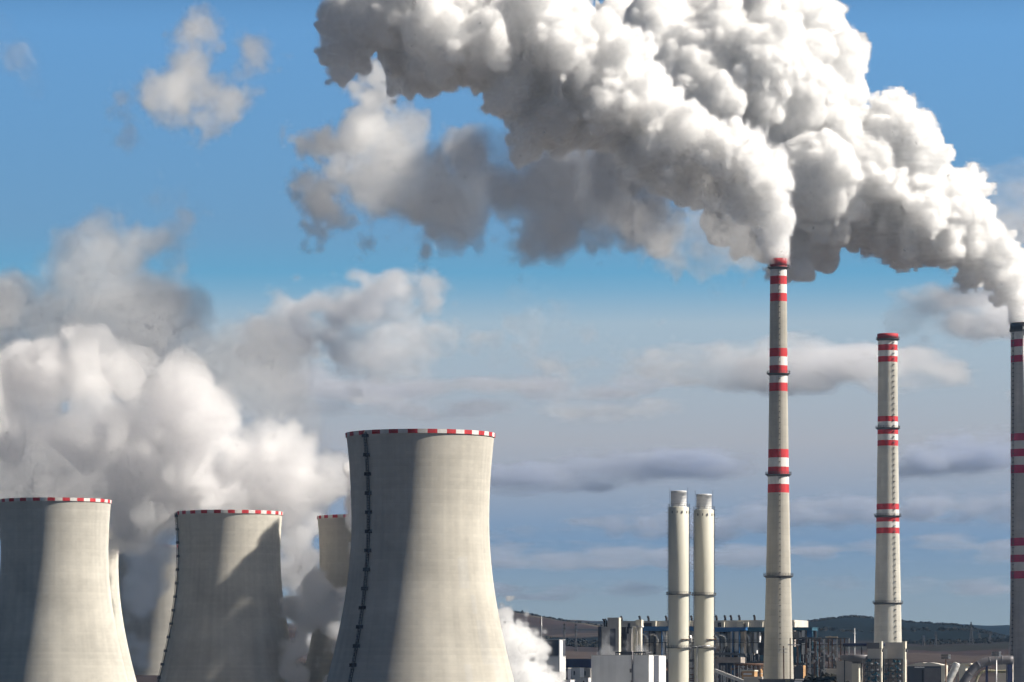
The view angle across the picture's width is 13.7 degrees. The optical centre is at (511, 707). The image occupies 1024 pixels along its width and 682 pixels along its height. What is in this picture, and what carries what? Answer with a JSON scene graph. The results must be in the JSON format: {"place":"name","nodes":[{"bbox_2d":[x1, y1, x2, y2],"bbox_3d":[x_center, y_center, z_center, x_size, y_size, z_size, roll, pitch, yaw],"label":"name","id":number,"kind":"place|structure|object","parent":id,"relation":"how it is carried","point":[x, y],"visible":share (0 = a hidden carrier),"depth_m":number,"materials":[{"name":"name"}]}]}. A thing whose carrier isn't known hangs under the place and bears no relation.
{"place":"outdoors","nodes":[
{"label":"outdoors","id":0,"kind":"place"},
{"bbox_2d":[0,497,127,681],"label":"cooling tower","id":1,"kind":"structure","parent":0,"point":[57,622],"depth_m":2050.24,"materials":[{"name":"concrete"}]},
{"bbox_2d":[157,510,299,681],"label":"cooling tower","id":2,"kind":"structure","parent":0,"point":[228,622],"depth_m":2192.08,"materials":[{"name":"concrete"}]},
{"bbox_2d":[301,514,350,681],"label":"cooling tower","id":3,"kind":"structure","parent":0,"point":[334,541],"depth_m":2232.19,"materials":[{"name":"concrete"}]},
{"bbox_2d":[326,429,513,681],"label":"cooling tower","id":4,"kind":"structure","parent":0,"point":[420,604],"depth_m":1556.02,"materials":[{"name":"concrete"}]},
{"bbox_2d":[0,0,1023,625],"label":"sky","id":5,"kind":"structure","parent":0,"point":[239,239],"materials":[{"name":"blue"}]},
{"bbox_2d":[135,612,1009,681],"bbox_3d":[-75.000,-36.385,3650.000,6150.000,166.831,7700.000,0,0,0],"label":"ground","id":6,"kind":"structure","parent":0,"point":[300,635],"depth_m":3831.08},
{"bbox_2d":[108,525,136,681],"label":"cooling tower","id":7,"kind":"structure","parent":6,"relation":"on","point":[113,546],"depth_m":2382.49,"materials":[{"name":"concrete"}]},
{"bbox_2d":[118,545,177,674],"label":"cooling tower","id":8,"kind":"structure","parent":6,"relation":"on","point":[147,577],"depth_m":2728.62,"materials":[{"name":"concrete"}]},
{"bbox_2d":[512,619,516,646],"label":"pylon","id":9,"kind":"object","parent":6,"relation":"on","point":[514,624],"visible":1,"depth_m":3499.47,"materials":[{"name":"metal"}]},
{"bbox_2d":[513,639,565,681],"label":"annex","id":10,"kind":"object","parent":6,"relation":"on","point":[547,663],"visible":1,"depth_m":1772.85,"materials":[{"name":"metal"}]},
{"bbox_2d":[562,623,565,652],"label":"pylon","id":11,"kind":"object","parent":6,"relation":"on","point":[564,628],"visible":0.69,"depth_m":3299.56,"materials":[{"name":"metal"}]},
{"bbox_2d":[558,680,573,681],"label":"site cabin","id":12,"kind":"object","parent":6,"relation":"on","point":[565,680],"visible":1,"depth_m":1751.11,"materials":[{"name":"metal"}]},
{"bbox_2d":[566,668,571,679],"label":"site cabin","id":13,"kind":"object","parent":6,"relation":"on","point":[568,673],"visible":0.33,"depth_m":1841.26,"materials":[{"name":"metal"}]},
{"bbox_2d":[574,624,577,651],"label":"pylon","id":14,"kind":"object","parent":6,"relation":"on","point":[575,628],"visible":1,"depth_m":3399.43,"materials":[{"name":"metal"}]},
{"bbox_2d":[572,667,583,681],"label":"site cabin","id":15,"kind":"object","parent":6,"relation":"on","point":[577,673],"visible":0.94,"depth_m":1860.75,"materials":[{"name":"metal"}]},
{"bbox_2d":[566,659,590,667],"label":"navy shed","id":16,"kind":"structure","parent":6,"relation":"on","point":[581,663],"depth_m":1922.03,"materials":[{"name":"blue metal"}]},
{"bbox_2d":[580,677,590,681],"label":"site cabin","id":17,"kind":"object","parent":6,"relation":"on","point":[585,679],"visible":0.92,"depth_m":1820.55,"materials":[{"name":"metal"}]},
{"bbox_2d":[584,668,590,676],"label":"site cabin","id":18,"kind":"object","parent":6,"relation":"on","point":[587,672],"visible":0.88,"depth_m":1868.50,"materials":[{"name":"metal"}]},
{"bbox_2d":[598,618,620,654],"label":"boiler house","id":19,"kind":"structure","parent":6,"relation":"on","point":[609,638],"depth_m":1991.54,"materials":[{"name":"metal"}]},
{"bbox_2d":[621,627,631,654],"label":"recessed bay","id":20,"kind":"object","parent":6,"relation":"on","point":[626,639],"visible":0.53,"depth_m":2031.98,"materials":[{"name":"metal"}]},
{"bbox_2d":[632,620,643,654],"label":"silo","id":21,"kind":"object","parent":6,"relation":"on","point":[637,638],"visible":0.85,"depth_m":1994.70,"materials":[{"name":"white paint"}]},
{"bbox_2d":[690,626,692,681],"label":"filter bay","id":22,"kind":"object","parent":6,"relation":"on","point":[691,652],"visible":0.29,"depth_m":2012.30,"materials":[{"name":"blue metal"}]},
{"bbox_2d":[715,669,743,681],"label":"conveyor bridge","id":23,"kind":"structure","parent":6,"relation":"on","point":[717,671],"depth_m":1894.38,"materials":[{"name":"white paint"}]},
{"bbox_2d":[717,657,744,681],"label":"brown duct hood","id":24,"kind":"object","parent":6,"relation":"on","point":[726,661],"visible":1,"depth_m":1962.33,"materials":[{"name":"metal"}]},
{"bbox_2d":[736,627,751,678],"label":"filter bay","id":25,"kind":"object","parent":6,"relation":"on","point":[743,642],"visible":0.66,"depth_m":2006.64,"materials":[{"name":"grey metal"}]},
{"bbox_2d":[734,663,763,681],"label":"pipe rack","id":26,"kind":"object","parent":6,"relation":"on","point":[748,664],"visible":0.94,"depth_m":1950.27,"materials":[{"name":"metal"}]},
{"bbox_2d":[741,670,757,679],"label":"ochre store","id":27,"kind":"structure","parent":6,"relation":"on","point":[749,673],"depth_m":1931.13,"materials":[{"name":"grey metal"}]},
{"bbox_2d":[743,677,762,681],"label":"grey low roof","id":28,"kind":"structure","parent":6,"relation":"on","point":[750,679],"depth_m":1881.50,"materials":[{"name":"metal"}]},
{"bbox_2d":[498,610,1009,636],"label":"ridge woods","id":29,"kind":"object","parent":6,"relation":"on","point":[812,620],"visible":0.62,"depth_m":5228.23,"materials":[{"name":"green plant"}]},
{"bbox_2d":[746,627,764,676],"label":"filter bay","id":30,"kind":"object","parent":6,"relation":"on","point":[755,644],"visible":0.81,"depth_m":2009.78,"materials":[{"name":"grey metal"}]},
{"bbox_2d":[508,626,1009,646],"bbox_3d":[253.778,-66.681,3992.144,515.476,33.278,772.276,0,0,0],"label":"field shrubbery","id":31,"kind":"object","parent":6,"relation":"on","point":[580,643],"visible":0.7,"depth_m":3785.28,"materials":[{"name":"plant"}]},
{"bbox_2d":[759,669,762,676],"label":"ochre tank","id":32,"kind":"object","parent":6,"relation":"on","point":[760,673],"visible":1,"depth_m":1939.37,"materials":[{"name":"metal"}]},
{"bbox_2d":[758,679,802,681],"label":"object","id":33,"kind":"structure","parent":6,"relation":"on","point":[780,680],"depth_m":1818.06,"materials":[{"name":"metal"}]},
{"bbox_2d":[778,638,799,678],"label":"inspection frame","id":34,"kind":"object","parent":6,"relation":"on","point":[790,644],"visible":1,"depth_m":1831.79,"materials":[{"name":"metal"}]},
{"bbox_2d":[794,665,805,679],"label":"ochre door shed","id":35,"kind":"structure","parent":6,"relation":"on","point":[799,672],"depth_m":1885.70,"materials":[{"name":"metal"}]},
{"bbox_2d":[802,671,836,681],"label":"bush","id":36,"kind":"object","parent":6,"relation":"on","point":[829,677],"visible":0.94,"depth_m":1843.41,"materials":[{"name":"green plant"}]},
{"bbox_2d":[809,677,835,681],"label":"bush","id":37,"kind":"object","parent":6,"relation":"on","point":[819,679],"visible":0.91,"depth_m":1837.85,"materials":[{"name":"green plant"}]},
{"bbox_2d":[826,669,836,679],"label":"gatehouse","id":38,"kind":"object","parent":6,"relation":"on","point":[831,671],"visible":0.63,"depth_m":1880.72,"materials":[{"name":"metal"}]},
{"bbox_2d":[837,654,866,681],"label":"flared tank","id":39,"kind":"object","parent":6,"relation":"on","point":[852,670],"visible":0.72,"depth_m":1830.95,"materials":[{"name":"metal"}]},
{"bbox_2d":[863,643,879,681],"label":"absorber rack","id":40,"kind":"object","parent":6,"relation":"on","point":[872,667],"visible":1,"depth_m":1801.89,"materials":[{"name":"grey metal"}]},
{"bbox_2d":[843,643,907,681],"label":"blue pipe bridge","id":41,"kind":"structure","parent":6,"relation":"on","point":[853,644],"depth_m":1830.96,"materials":[{"name":"metal"}]},
{"bbox_2d":[879,641,883,681],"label":"pillar","id":42,"kind":"structure","parent":6,"relation":"on","point":[881,658],"depth_m":1784.70,"materials":[{"name":"concrete"}]},
{"bbox_2d":[873,333,902,681],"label":"chimney","id":43,"kind":"object","parent":6,"relation":"on","point":[887,617],"visible":0.94,"depth_m":2221.00,"materials":[{"name":"concrete"}]},
{"bbox_2d":[883,642,906,681],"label":"absorber rack","id":44,"kind":"object","parent":6,"relation":"on","point":[893,665],"visible":1,"depth_m":1804.15,"materials":[{"name":"grey metal"}]},
{"bbox_2d":[902,641,907,681],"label":"pillar","id":45,"kind":"structure","parent":6,"relation":"on","point":[905,650],"depth_m":1784.57,"materials":[{"name":"concrete"}]},
{"bbox_2d":[907,662,947,681],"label":"arched hall","id":46,"kind":"structure","parent":6,"relation":"on","point":[926,672],"depth_m":1962.42,"materials":[{"name":"metal"}]},
{"bbox_2d":[934,632,937,645],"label":"pylon","id":47,"kind":"object","parent":6,"relation":"on","point":[935,634],"visible":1,"depth_m":3649.50,"materials":[{"name":"metal"}]},
{"bbox_2d":[941,654,950,681],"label":"floodlight mast","id":48,"kind":"object","parent":6,"relation":"on","point":[945,657],"visible":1,"depth_m":1819.73,"materials":[{"name":"metal"}]},
{"bbox_2d":[947,662,959,681],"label":"corrugated duct","id":49,"kind":"object","parent":6,"relation":"on","point":[952,673],"visible":0.95,"depth_m":1848.61,"materials":[{"name":"metal"}]},
{"bbox_2d":[946,663,972,680],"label":"pale shed","id":50,"kind":"structure","parent":6,"relation":"on","point":[963,667],"depth_m":1980.59,"materials":[{"name":"grey metal"}]},
{"bbox_2d":[969,622,972,643],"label":"pylon","id":51,"kind":"object","parent":6,"relation":"on","point":[970,625],"visible":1,"depth_m":3699.41,"materials":[{"name":"metal"}]},
{"bbox_2d":[975,669,1005,681],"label":"olive duct","id":52,"kind":"object","parent":6,"relation":"on","point":[990,671],"visible":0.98,"depth_m":1904.45,"materials":[{"name":"grey metal"}]},
{"bbox_2d":[991,652,1000,681],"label":"floodlight mast","id":53,"kind":"object","parent":6,"relation":"on","point":[996,654],"visible":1,"depth_m":1814.40,"materials":[{"name":"metal"}]},
{"bbox_2d":[998,657,1013,681],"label":"chimney annex","id":54,"kind":"object","parent":6,"relation":"on","point":[1001,677],"visible":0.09,"depth_m":1991.30,"materials":[{"name":"concrete"}]},
{"bbox_2d":[1009,322,1023,681],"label":"chimney","id":55,"kind":"object","parent":6,"relation":"on","point":[1016,644],"visible":0.98,"depth_m":2393.52,"materials":[{"name":"concrete"}]},
{"bbox_2d":[287,620,1009,635],"bbox_3d":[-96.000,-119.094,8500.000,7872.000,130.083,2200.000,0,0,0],"label":"hills","id":56,"kind":"structure","parent":0,"point":[1002,629],"depth_m":8636.91,"materials":[{"name":"green plant"}]},
{"label":"yard","id":57,"kind":"structure","parent":0,"visible":0},
{"bbox_2d":[591,651,665,681],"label":"white hall","id":58,"kind":"structure","parent":57,"relation":"on","point":[631,667],"depth_m":1795.00,"materials":[{"name":"metal"}]},
{"bbox_2d":[642,626,668,681],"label":"filter bay","id":59,"kind":"object","parent":57,"relation":"on","point":[656,642],"visible":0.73,"depth_m":2012.90,"materials":[{"name":"blue metal"}]},
{"bbox_2d":[666,491,693,681],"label":"steel stack","id":60,"kind":"object","parent":57,"relation":"on","point":[679,645],"visible":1,"depth_m":1820.35,"materials":[{"name":"beige paint"}]},
{"bbox_2d":[691,494,715,681],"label":"steel stack","id":61,"kind":"object","parent":57,"relation":"on","point":[704,595],"visible":1,"depth_m":1836.56,"materials":[{"name":"beige paint"}]},
{"bbox_2d":[620,615,807,681],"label":"filter building","id":62,"kind":"structure","parent":57,"relation":"on","point":[739,622],"depth_m":2072.94,"materials":[{"name":"grey painted steel"},{"name":"dark steel"},{"name":"blue metal cladding"}]},
{"bbox_2d":[715,627,743,681],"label":"filter bay","id":63,"kind":"object","parent":57,"relation":"on","point":[727,641],"visible":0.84,"depth_m":2010.68,"materials":[{"name":"blue metal"}]},
{"bbox_2d":[763,258,793,678],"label":"chimney","id":64,"kind":"object","parent":57,"relation":"on","point":[778,616],"visible":0.99,"depth_m":1849.16,"materials":[{"name":"concrete"}]},
{"bbox_2d":[792,627,817,675],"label":"filter bay","id":65,"kind":"object","parent":57,"relation":"on","point":[803,632],"visible":0.4,"depth_m":2013.74,"materials":[{"name":"teal metal"}]},
{"bbox_2d":[793,636,849,676],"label":"steel gantry","id":66,"kind":"object","parent":57,"relation":"on","point":[821,658],"visible":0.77,"depth_m":1901.42,"materials":[{"name":"grey metal"}]},
{"bbox_2d":[959,655,1012,681],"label":"flue duct","id":67,"kind":"object","parent":57,"relation":"on","point":[973,669],"visible":0.98,"depth_m":1898.24,"materials":[{"name":"grey metal"}]}
]}

